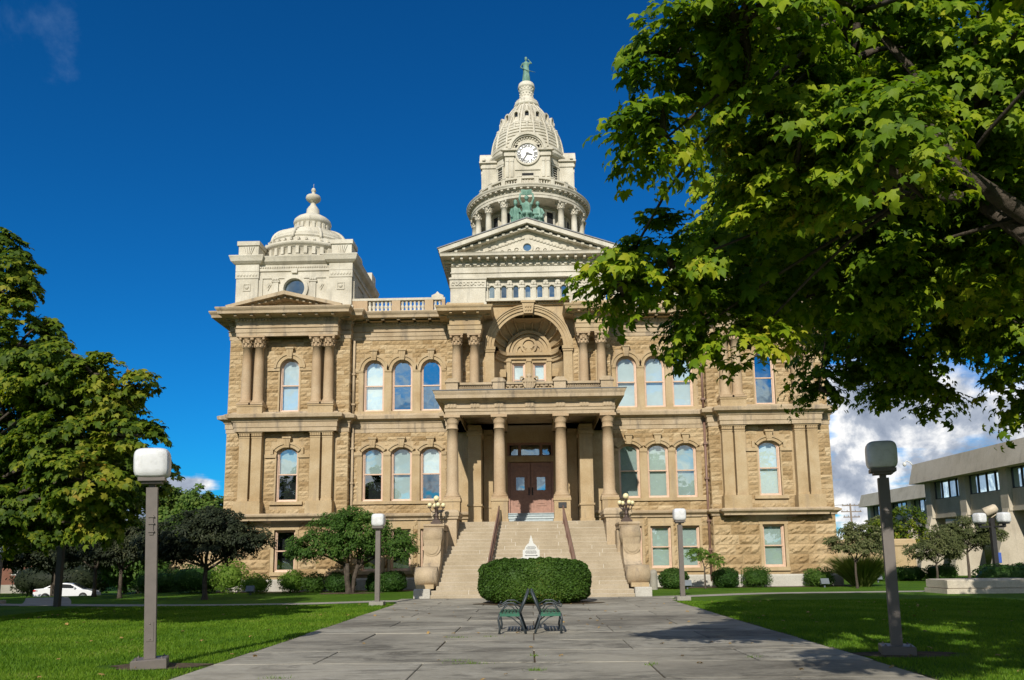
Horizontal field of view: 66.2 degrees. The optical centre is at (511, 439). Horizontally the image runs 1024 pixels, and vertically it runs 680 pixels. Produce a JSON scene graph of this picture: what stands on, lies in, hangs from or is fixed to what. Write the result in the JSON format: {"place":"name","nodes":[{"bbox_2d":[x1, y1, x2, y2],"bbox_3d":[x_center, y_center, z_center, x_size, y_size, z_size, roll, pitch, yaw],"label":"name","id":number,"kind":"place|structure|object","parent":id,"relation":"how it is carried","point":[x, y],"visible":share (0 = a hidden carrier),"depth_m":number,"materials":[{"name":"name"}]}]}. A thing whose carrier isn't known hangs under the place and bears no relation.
{"place":"outdoors","nodes":[
{"label":"outdoors","id":0,"kind":"place"},
{"bbox_2d":[0,565,24,592],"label":"brick house","id":1,"kind":"structure","parent":0,"point":[6,585],"depth_m":84.03,"materials":[{"name":"brick"}]},
{"bbox_2d":[20,597,70,605],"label":"path","id":2,"kind":"structure","parent":0,"point":[42,601],"depth_m":34.59,"materials":[{"name":"concrete"}]},
{"bbox_2d":[33,582,100,596],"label":"parked car","id":3,"kind":"object","parent":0,"point":[73,589],"visible":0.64,"depth_m":65.08,"materials":[{"name":"white metal"}]},
{"bbox_2d":[0,600,396,605],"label":"path","id":4,"kind":"structure","parent":0,"point":[203,604],"depth_m":30.97,"materials":[{"name":"concrete"}]},
{"bbox_2d":[0,546,7,603],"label":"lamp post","id":5,"kind":"object","parent":4,"relation":"on","point":[2,601],"visible":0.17,"depth_m":33.26,"materials":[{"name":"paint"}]},
{"bbox_2d":[0,574,1023,679],"bbox_3d":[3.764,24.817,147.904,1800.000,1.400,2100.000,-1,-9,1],"label":"lawn","id":6,"kind":"structure","parent":0,"point":[109,597],"depth_m":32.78,"materials":[{"name":"green plant"}]},
{"bbox_2d":[2,561,109,595],"bbox_3d":[-32.222,7.921,55.020,9.300,7.386,5.047,-1,-9,1],"label":"dark leaved tree","id":7,"kind":"object","parent":6,"relation":"on","point":[39,567],"visible":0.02,"depth_m":54.47,"materials":[{"name":"green plant"}]},
{"bbox_2d":[5,565,114,596],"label":"shrub","id":8,"kind":"object","parent":6,"relation":"on","point":[27,580],"visible":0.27,"depth_m":71.13,"materials":[{"name":"green plant"}]},
{"bbox_2d":[53,544,67,606],"bbox_3d":[-17.821,5.016,31.002,1.414,3.100,0.568,-2,-9,8],"label":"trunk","id":9,"kind":"object","parent":6,"relation":"on","point":[59,572],"visible":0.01,"depth_m":30.83,"materials":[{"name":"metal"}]},
{"bbox_2d":[0,543,124,595],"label":"dark leaved tree","id":10,"kind":"object","parent":6,"relation":"on","point":[32,557],"visible":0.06,"depth_m":46.21,"materials":[{"name":"green plant"}]},
{"bbox_2d":[50,544,104,596],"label":"dark leaved tree","id":11,"kind":"object","parent":6,"relation":"on","point":[70,553],"visible":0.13,"depth_m":39.44,"materials":[{"name":"green plant"}]},
{"bbox_2d":[0,226,185,560],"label":"maple tree","id":12,"kind":"object","parent":6,"relation":"on","point":[69,478],"visible":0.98,"depth_m":18.84,"materials":[{"name":"green plant"}]},
{"bbox_2d":[75,517,161,598],"bbox_3d":[-18.697,5.654,37.635,4.661,4.052,2.914,-1,-9,1],"label":"dark leaved tree","id":13,"kind":"object","parent":6,"relation":"on","point":[115,553],"visible":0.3,"depth_m":36.99,"materials":[{"name":"green plant"}]},
{"bbox_2d":[97,557,171,593],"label":"background tree","id":14,"kind":"object","parent":6,"relation":"on","point":[108,575],"visible":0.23,"depth_m":56.75,"materials":[{"name":"green plant"}]},
{"bbox_2d":[130,567,180,592],"bbox_3d":[-20.151,8.043,44.805,2.883,1.478,2.466,-1,-9,1],"label":"shrub","id":15,"kind":"object","parent":6,"relation":"on","point":[163,581],"visible":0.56,"depth_m":44.13,"materials":[{"name":"green plant"}]},
{"bbox_2d":[112,662,210,669],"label":"soil","id":16,"kind":"structure","parent":6,"relation":"on","point":[170,665],"depth_m":12.65,"materials":[{"name":"soil"}]},
{"bbox_2d":[130,448,170,669],"bbox_3d":[-5.848,1.895,12.735,0.549,3.515,0.549,0,-8,-19],"label":"lamp post","id":17,"kind":"object","parent":16,"relation":"on","point":[152,468],"visible":1,"depth_m":12.66,"materials":[{"name":"metal"}]},
{"bbox_2d":[136,486,189,533],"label":"background tree","id":18,"kind":"object","parent":6,"relation":"on","point":[172,503],"visible":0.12,"depth_m":73.79,"materials":[{"name":"green plant"}]},
{"bbox_2d":[158,483,223,535],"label":"background tree","id":19,"kind":"object","parent":6,"relation":"on","point":[194,499],"visible":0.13,"depth_m":65.86,"materials":[{"name":"green plant"}]},
{"bbox_2d":[168,563,218,593],"bbox_3d":[-17.093,7.533,42.595,2.856,1.681,2.442,-1,-9,1],"label":"shrub","id":20,"kind":"object","parent":6,"relation":"on","point":[187,578],"visible":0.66,"depth_m":41.84,"materials":[{"name":"green plant"}]},
{"bbox_2d":[129,505,277,599],"bbox_3d":[-13.834,5.089,35.253,6.485,4.343,3.416,-1,-9,1],"label":"dark leaved tree","id":21,"kind":"object","parent":6,"relation":"on","point":[223,533],"visible":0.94,"depth_m":34.80,"materials":[{"name":"green plant"}]},
{"bbox_2d":[209,558,250,593],"bbox_3d":[-14.853,7.167,41.357,2.002,1.967,2.115,-6,-10,29],"label":"shrub","id":22,"kind":"object","parent":6,"relation":"on","point":[230,577],"visible":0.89,"depth_m":40.98,"materials":[{"name":"green plant"}]},
{"bbox_2d":[245,586,254,594],"bbox_3d":[-13.137,7.581,39.452,0.420,0.463,0.379,-1,-9,1],"label":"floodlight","id":23,"kind":"object","parent":6,"relation":"on","point":[249,589],"visible":0.98,"depth_m":39.35,"materials":[{"name":"metal"}]},
{"bbox_2d":[239,571,272,593],"bbox_3d":[-13.229,7.433,40.709,1.763,1.185,1.542,-1,-9,1],"label":"shrub","id":24,"kind":"object","parent":6,"relation":"on","point":[260,584],"visible":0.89,"depth_m":40.36,"materials":[{"name":"green plant"}]},
{"bbox_2d":[277,569,307,592],"bbox_3d":[-11.678,7.530,41.842,1.636,1.306,1.635,-1,-9,1],"label":"shrub","id":25,"kind":"object","parent":6,"relation":"on","point":[291,582],"visible":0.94,"depth_m":41.45,"materials":[{"name":"green plant"}]},
{"bbox_2d":[300,571,325,592],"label":"shrub","id":26,"kind":"object","parent":6,"relation":"on","point":[316,584],"visible":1,"depth_m":41.27,"materials":[{"name":"green plant"}]},
{"bbox_2d":[214,590,412,592],"bbox_3d":[-10.294,8.316,43.009,12.000,0.001,1.800,-1,-9,1],"label":"planting bed","id":27,"kind":"object","parent":6,"relation":"on","point":[308,591],"visible":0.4,"depth_m":42.75,"materials":[{"name":"soil"}]},
{"bbox_2d":[365,572,374,591],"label":"shrub","id":28,"kind":"object","parent":27,"relation":"on","point":[370,583],"visible":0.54,"depth_m":41.77,"materials":[{"name":"green plant"}]},
{"bbox_2d":[324,571,356,592],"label":"shrub","id":29,"kind":"object","parent":6,"relation":"on","point":[333,582],"visible":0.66,"depth_m":41.21,"materials":[{"name":"green plant"}]},
{"bbox_2d":[321,592,381,593],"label":"soil","id":30,"kind":"structure","parent":6,"relation":"on","point":[349,593],"depth_m":39.89,"materials":[{"name":"soil"}]},
{"bbox_2d":[282,505,419,592],"bbox_3d":[-8.339,5.697,40.568,7.212,4.617,3.474,-1,-9,1],"label":"crab apple tree","id":31,"kind":"object","parent":30,"relation":"on","point":[339,543],"visible":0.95,"depth_m":40.07,"materials":[{"name":"green plant"}]},
{"bbox_2d":[369,513,385,604],"bbox_3d":[-4.986,4.454,29.196,0.520,3.380,0.520,-1,-9,1],"label":"lamp post","id":32,"kind":"object","parent":6,"relation":"on","point":[378,521],"visible":1,"depth_m":29.16,"materials":[{"name":"metal"}]},
{"bbox_2d":[380,570,407,591],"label":"shrub","id":33,"kind":"object","parent":6,"relation":"on","point":[392,581],"visible":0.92,"depth_m":41.00,"materials":[{"name":"green plant"}]},
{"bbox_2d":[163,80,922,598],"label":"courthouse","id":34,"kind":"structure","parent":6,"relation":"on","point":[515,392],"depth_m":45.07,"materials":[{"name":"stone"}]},
{"bbox_2d":[274,530,294,571],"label":"window","id":35,"kind":"structure","parent":34,"relation":"in","point":[280,564],"depth_m":44.88,"materials":[{"name":"glass"}]},
{"bbox_2d":[276,448,297,501],"bbox_3d":[-12.864,2.065,45.323,1.280,3.167,0.630,-1,-9,1],"label":"window","id":36,"kind":"structure","parent":34,"relation":"in","point":[287,458],"depth_m":45.39,"materials":[{"name":"glass"}]},
{"bbox_2d":[280,359,299,411],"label":"window","id":37,"kind":"structure","parent":34,"relation":"in","point":[290,369],"depth_m":45.99,"materials":[{"name":"glass"}]},
{"bbox_2d":[361,553,380,570],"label":"window","id":38,"kind":"structure","parent":34,"relation":"in","point":[370,566],"depth_m":45.28,"materials":[{"name":"glass"}]},
{"bbox_2d":[362,448,382,500],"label":"window","id":39,"kind":"structure","parent":34,"relation":"in","point":[372,483],"depth_m":45.81,"materials":[{"name":"glass"}]},
{"bbox_2d":[364,361,383,410],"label":"window","id":40,"kind":"structure","parent":34,"relation":"in","point":[374,370],"depth_m":46.41,"materials":[{"name":"glass"}]},
{"bbox_2d":[391,529,410,570],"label":"window","id":41,"kind":"structure","parent":34,"relation":"in","point":[405,566],"depth_m":45.23,"materials":[{"name":"paint"}]},
{"bbox_2d":[391,448,411,500],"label":"window","id":42,"kind":"structure","parent":34,"relation":"in","point":[401,463],"depth_m":45.58,"materials":[{"name":"glass"}]},
{"bbox_2d":[392,361,412,410],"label":"window","id":43,"kind":"structure","parent":34,"relation":"in","point":[402,370],"depth_m":46.74,"materials":[{"name":"glass"}]},
{"bbox_2d":[420,529,423,566],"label":"window","id":44,"kind":"structure","parent":34,"relation":"in","point":[422,551],"depth_m":44.77,"materials":[{"name":"paint"}]},
{"bbox_2d":[420,447,440,500],"bbox_3d":[-4.673,2.026,45.678,1.240,3.167,0.630,-1,-9,1],"label":"window","id":45,"kind":"structure","parent":34,"relation":"in","point":[430,456],"depth_m":45.74,"materials":[{"name":"glass"}]},
{"bbox_2d":[421,360,440,410],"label":"window","id":46,"kind":"structure","parent":34,"relation":"in","point":[431,369],"depth_m":46.72,"materials":[{"name":"glass"}]},
{"bbox_2d":[428,496,444,523],"bbox_3d":[-3.498,3.276,36.369,0.659,1.352,0.659,-5,-10,26],"label":"globe lamp","id":47,"kind":"object","parent":34,"relation":"on","point":[436,505],"visible":1,"depth_m":36.26,"materials":[{"name":"glass"}]},
{"bbox_2d":[487,506,500,562],"bbox_3d":[-0.858,4.828,35.854,0.148,3.919,4.865,-2,-9,6],"label":"handrail","id":48,"kind":"object","parent":34,"relation":"on","point":[494,538],"visible":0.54,"depth_m":36.35,"materials":[{"name":"paint"}]},
{"bbox_2d":[512,363,524,381],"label":"window","id":49,"kind":"structure","parent":34,"relation":"in","point":[518,369],"depth_m":47.19,"materials":[{"name":"glass"}]},
{"bbox_2d":[510,462,530,512],"bbox_3d":[0.481,2.792,45.286,1.180,2.940,0.219,-1,-9,1],"label":"door","id":50,"kind":"structure","parent":34,"relation":"in","point":[520,485],"depth_m":45.29,"materials":[{"name":"brown wood"}]},
{"bbox_2d":[520,57,532,80],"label":"bronze statue","id":51,"kind":"object","parent":34,"relation":"on","point":[525,68],"visible":0.88,"depth_m":66.81,"materials":[{"name":"metal"}]},
{"bbox_2d":[510,189,544,221],"bbox_3d":[0.893,-13.513,46.556,2.081,2.590,1.478,-1,-9,1],"label":"statue group","id":52,"kind":"object","parent":34,"relation":"on","point":[537,213],"visible":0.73,"depth_m":46.20,"materials":[{"name":"green metal"}]},
{"bbox_2d":[533,363,545,380],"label":"window","id":53,"kind":"structure","parent":34,"relation":"in","point":[539,369],"depth_m":47.16,"materials":[{"name":"glass"}]},
{"bbox_2d":[531,462,551,512],"bbox_3d":[1.680,2.774,45.259,1.180,2.940,0.219,-1,-9,1],"label":"door","id":54,"kind":"structure","parent":34,"relation":"in","point":[541,496],"depth_m":45.26,"materials":[{"name":"brown wood"}]},
{"bbox_2d":[562,505,575,558],"bbox_3d":[2.645,4.776,35.773,0.148,3.919,4.865,0,-9,-3],"label":"handrail","id":55,"kind":"object","parent":34,"relation":"on","point":[569,540],"visible":0.55,"depth_m":36.35,"materials":[{"name":"metal"}]},
{"bbox_2d":[617,493,633,521],"bbox_3d":[5.259,3.146,36.168,0.659,1.352,0.659,-5,-10,26],"label":"globe lamp","id":56,"kind":"object","parent":34,"relation":"on","point":[626,518],"visible":0.99,"depth_m":36.07,"materials":[{"name":"glass"}]},
{"bbox_2d":[616,357,636,406],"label":"window","id":57,"kind":"structure","parent":34,"relation":"in","point":[625,366],"depth_m":46.11,"materials":[{"name":"glass"}]},
{"bbox_2d":[618,444,640,497],"bbox_3d":[6.741,1.857,45.416,1.240,3.167,0.630,-1,-9,1],"label":"window","id":58,"kind":"structure","parent":34,"relation":"in","point":[629,468],"depth_m":45.28,"materials":[{"name":"glass"}]},
{"bbox_2d":[644,356,665,406],"bbox_3d":[8.326,-3.328,46.163,1.240,3.107,0.630,-1,-9,1],"label":"window","id":59,"kind":"structure","parent":34,"relation":"in","point":[654,378],"depth_m":46.03,"materials":[{"name":"glass"}]},
{"bbox_2d":[647,444,669,497],"bbox_3d":[8.385,1.833,45.379,1.240,3.167,0.630,-1,-9,1],"label":"window","id":60,"kind":"structure","parent":34,"relation":"in","point":[657,454],"depth_m":45.25,"materials":[{"name":"glass"}]},
{"bbox_2d":[650,526,671,567],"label":"window","id":61,"kind":"structure","parent":34,"relation":"in","point":[661,555],"depth_m":44.59,"materials":[{"name":"glass"}]},
{"bbox_2d":[671,358,692,406],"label":"window","id":62,"kind":"structure","parent":34,"relation":"in","point":[682,392],"depth_m":45.93,"materials":[{"name":"glass"}]},
{"bbox_2d":[675,443,697,496],"bbox_3d":[9.986,1.809,45.342,1.240,3.167,0.630,-1,-9,1],"label":"window","id":63,"kind":"structure","parent":34,"relation":"in","point":[685,454],"depth_m":45.22,"materials":[{"name":"glass"}]},
{"bbox_2d":[682,525,700,567],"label":"window","id":64,"kind":"structure","parent":34,"relation":"in","point":[690,533],"depth_m":44.60,"materials":[{"name":"glass"}]},
{"bbox_2d":[753,353,774,403],"bbox_3d":[14.481,-3.497,45.477,1.200,3.197,0.630,-1,-9,1],"label":"window","id":65,"kind":"structure","parent":34,"relation":"in","point":[764,380],"depth_m":45.69,"materials":[{"name":"glass"}]},
{"bbox_2d":[757,441,781,494],"bbox_3d":[14.540,1.659,44.693,1.280,3.167,0.630,-1,-9,1],"label":"window","id":66,"kind":"structure","parent":34,"relation":"in","point":[768,451],"depth_m":44.56,"materials":[{"name":"glass"}]},
{"bbox_2d":[763,524,785,566],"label":"window","id":67,"kind":"structure","parent":34,"relation":"in","point":[773,534],"depth_m":43.91,"materials":[{"name":"glass"}]},
{"bbox_2d":[650,569,657,589],"bbox_3d":[7.287,7.208,40.407,0.400,1.030,0.400,-1,-9,1],"label":"bollard","id":68,"kind":"object","parent":6,"relation":"on","point":[653,581],"visible":0.91,"depth_m":40.24,"materials":[{"name":"concrete"}]},
{"bbox_2d":[657,567,689,588],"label":"shrub","id":69,"kind":"object","parent":6,"relation":"on","point":[668,578],"visible":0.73,"depth_m":40.88,"materials":[{"name":"green plant"}]},
{"bbox_2d":[672,508,690,600],"bbox_3d":[6.569,4.449,30.524,0.520,3.530,0.520,-1,-9,1],"label":"lamp post","id":70,"kind":"object","parent":6,"relation":"on","point":[679,516],"visible":1,"depth_m":30.48,"materials":[{"name":"metal"}]},
{"bbox_2d":[684,547,726,588],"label":"sapling","id":71,"kind":"object","parent":6,"relation":"on","point":[699,556],"visible":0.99,"depth_m":40.62,"materials":[{"name":"green plant"}]},
{"bbox_2d":[658,585,851,587],"bbox_3d":[12.498,7.978,42.486,12.000,0.001,1.800,-1,-9,1],"label":"planting bed","id":72,"kind":"object","parent":6,"relation":"on","point":[770,586],"visible":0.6,"depth_m":42.19,"materials":[{"name":"soil"}]},
{"bbox_2d":[711,566,739,587],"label":"shrub","id":73,"kind":"object","parent":72,"relation":"on","point":[724,577],"visible":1,"depth_m":41.45,"materials":[{"name":"green plant"}]},
{"bbox_2d":[740,565,773,587],"bbox_3d":[13.092,7.333,42.079,1.750,1.192,1.838,-1,-9,1],"label":"shrub","id":74,"kind":"object","parent":72,"relation":"on","point":[758,576],"visible":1,"depth_m":41.62,"materials":[{"name":"green plant"}]},
{"bbox_2d":[802,566,835,586],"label":"shrub","id":75,"kind":"object","parent":72,"relation":"on","point":[814,576],"visible":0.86,"depth_m":41.62,"materials":[{"name":"green plant"}]},
{"bbox_2d":[558,0,1023,452],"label":"maple tree","id":76,"kind":"object","parent":6,"relation":"on","point":[865,187],"visible":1,"depth_m":8.81,"materials":[{"name":"green plant"}]},
{"bbox_2d":[820,578,829,586],"bbox_3d":[16.254,7.461,40.855,0.420,0.463,0.379,-1,-9,1],"label":"floodlight","id":77,"kind":"object","parent":6,"relation":"on","point":[824,581],"visible":1,"depth_m":40.77,"materials":[{"name":"metal"}]},
{"bbox_2d":[835,503,861,527],"bbox_3d":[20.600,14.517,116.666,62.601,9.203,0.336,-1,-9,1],"label":"utility pole","id":78,"kind":"object","parent":6,"relation":"on","point":[850,511],"visible":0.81,"depth_m":116.43,"materials":[{"name":"brown wood"}]},
{"bbox_2d":[822,521,882,587],"bbox_3d":[17.350,5.804,39.327,3.561,3.455,2.126,-1,-9,1],"label":"olive leaved tree","id":79,"kind":"object","parent":6,"relation":"on","point":[864,544],"visible":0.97,"depth_m":39.16,"materials":[{"name":"green plant"}]},
{"bbox_2d":[821,554,900,586],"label":"ornamental grass","id":80,"kind":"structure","parent":6,"relation":"on","point":[870,572],"depth_m":41.00,"materials":[{"name":"green plant"}]},
{"bbox_2d":[864,515,899,534],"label":"background tree","id":81,"kind":"object","parent":6,"relation":"on","point":[873,518],"visible":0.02,"depth_m":90.42,"materials":[{"name":"green plant"}]},
{"bbox_2d":[858,505,932,546],"bbox_3d":[29.973,7.937,61.424,6.484,5.595,3.019,-1,-9,1],"label":"yellowing tree","id":82,"kind":"object","parent":6,"relation":"on","point":[902,512],"visible":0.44,"depth_m":61.05,"materials":[{"name":"green plant"}]},
{"bbox_2d":[853,651,953,657],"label":"soil","id":83,"kind":"structure","parent":6,"relation":"on","point":[925,653],"depth_m":13.05,"materials":[{"name":"brown soil"}]},
{"bbox_2d":[865,440,916,655],"bbox_3d":[6.437,1.816,13.423,0.520,3.600,0.520,-4,-9,18],"label":"lamp post","id":84,"kind":"object","parent":83,"relation":"on","point":[881,458],"visible":1,"depth_m":13.37,"materials":[{"name":"paint"}]},
{"bbox_2d":[881,565,927,580],"bbox_3d":[23.878,8.479,49.702,4.834,1.021,1.496,-1,-9,1],"label":"clipped hedge","id":85,"kind":"object","parent":6,"relation":"on","point":[913,573],"visible":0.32,"depth_m":49.17,"materials":[{"name":"green plant"}]},
{"bbox_2d":[901,530,970,578],"bbox_3d":[25.515,6.980,47.001,4.209,3.252,2.336,-1,-9,1],"label":"olive leaved tree","id":86,"kind":"object","parent":6,"relation":"on","point":[937,547],"visible":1,"depth_m":46.83,"materials":[{"name":"green plant"}]},
{"bbox_2d":[925,563,959,578],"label":"clipped hedge","id":87,"kind":"object","parent":6,"relation":"on","point":[947,571],"visible":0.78,"depth_m":48.49,"materials":[{"name":"green plant"}]},
{"bbox_2d":[928,514,1008,577],"bbox_3d":[29.112,6.876,49.885,4.976,4.245,2.680,-1,-9,1],"label":"olive leaved tree","id":88,"kind":"object","parent":6,"relation":"on","point":[967,536],"visible":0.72,"depth_m":49.47,"materials":[{"name":"green plant"}]},
{"bbox_2d":[924,578,1023,593],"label":"planter bench","id":89,"kind":"object","parent":6,"relation":"on","point":[977,585],"visible":0.96,"depth_m":32.69,"materials":[{"name":"concrete"}]},
{"bbox_2d":[972,504,1010,565],"bbox_3d":[23.149,5.116,37.694,1.652,3.995,1.272,-5,-10,25],"label":"lamp post","id":90,"kind":"object","parent":6,"relation":"on","point":[1002,518],"visible":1,"depth_m":37.65,"materials":[{"name":"metal"}]},
{"bbox_2d":[971,562,1023,577],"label":"clipped hedge","id":91,"kind":"object","parent":6,"relation":"on","point":[1016,570],"visible":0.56,"depth_m":34.74,"materials":[{"name":"green plant"}]},
{"bbox_2d":[0,0,1023,537],"label":"sky","id":92,"kind":"structure","parent":0,"point":[141,141],"materials":[{"name":"blue"}]},
{"bbox_2d":[12,599,1020,679],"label":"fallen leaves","id":93,"kind":"object","parent":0,"point":[428,632],"visible":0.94,"depth_m":18.91,"materials":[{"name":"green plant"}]},
{"bbox_2d":[410,603,675,676],"bbox_3d":[0.588,4.450,18.382,10.400,0.001,29.700,-1,-9,1],"label":"walk bed","id":94,"kind":"object","parent":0,"point":[534,651],"visible":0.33,"depth_m":13.89,"materials":[{"name":"concrete"}]},
{"bbox_2d":[170,596,935,679],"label":"walk","id":95,"kind":"structure","parent":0,"point":[397,646],"depth_m":14.06,"materials":[{"name":"grey concrete"}]},
{"bbox_2d":[258,635,762,678],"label":"joint weeds","id":96,"kind":"object","parent":95,"relation":"on","point":[536,669],"visible":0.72,"depth_m":12.32,"materials":[{"name":"green plant"}]},
{"bbox_2d":[497,588,529,633],"bbox_3d":[0.050,3.872,17.775,0.719,0.942,1.241,-1,-9,1],"label":"iron bench","id":97,"kind":"object","parent":95,"relation":"on","point":[505,612],"visible":1,"depth_m":17.21,"materials":[{"name":"green metal"}]},
{"bbox_2d":[521,536,539,558],"bbox_3d":[0.781,5.155,31.575,0.840,2.580,0.200,-1,-9,1],"label":"dome sign","id":98,"kind":"object","parent":95,"relation":"on","point":[530,550],"visible":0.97,"depth_m":31.64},
{"bbox_2d":[477,601,604,604],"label":"soil","id":99,"kind":"structure","parent":95,"relation":"on","point":[493,603],"depth_m":28.57,"materials":[{"name":"soil"}]},
{"bbox_2d":[477,556,591,603],"bbox_3d":[0.850,5.232,29.239,4.292,1.746,2.900,-1,-9,1],"label":"clipped hedge","id":100,"kind":"object","parent":99,"relation":"on","point":[562,580],"visible":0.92,"depth_m":28.08,"materials":[{"name":"green plant"}]},
{"bbox_2d":[530,588,562,633],"bbox_3d":[0.770,3.862,17.758,0.719,0.942,1.241,-1,-9,1],"label":"iron bench","id":101,"kind":"object","parent":95,"relation":"on","point":[544,613],"visible":1,"depth_m":17.19,"materials":[{"name":"green metal"}]},
{"bbox_2d":[671,591,924,596],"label":"path","id":102,"kind":"structure","parent":0,"point":[789,593],"depth_m":34.70,"materials":[{"name":"concrete"}]},
{"bbox_2d":[859,437,1023,575],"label":"office building","id":103,"kind":"structure","parent":0,"point":[945,490],"depth_m":60.16,"materials":[{"name":"concrete"}]},
{"bbox_2d":[873,506,879,516],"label":"ribbon window","id":104,"kind":"structure","parent":103,"relation":"in","point":[876,510],"depth_m":97.01,"materials":[{"name":"glass"}]},
{"bbox_2d":[892,501,907,514],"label":"ribbon window","id":105,"kind":"structure","parent":103,"relation":"in","point":[899,504],"depth_m":90.86,"materials":[{"name":"glass"}]},
{"bbox_2d":[914,498,925,512],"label":"ribbon window","id":106,"kind":"structure","parent":103,"relation":"in","point":[920,502],"depth_m":86.04,"materials":[{"name":"glass"}]},
{"bbox_2d":[934,478,958,499],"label":"ribbon window","id":107,"kind":"structure","parent":103,"relation":"in","point":[948,488],"depth_m":64.36,"materials":[{"name":"glass"}]},
{"bbox_2d":[969,470,999,493],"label":"ribbon window","id":108,"kind":"structure","parent":103,"relation":"in","point":[984,482],"depth_m":58.97,"materials":[{"name":"glass"}]},
{"bbox_2d":[1011,465,1023,487],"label":"ribbon window","id":109,"kind":"structure","parent":103,"relation":"in","point":[1017,472],"depth_m":54.93,"materials":[{"name":"glass"}]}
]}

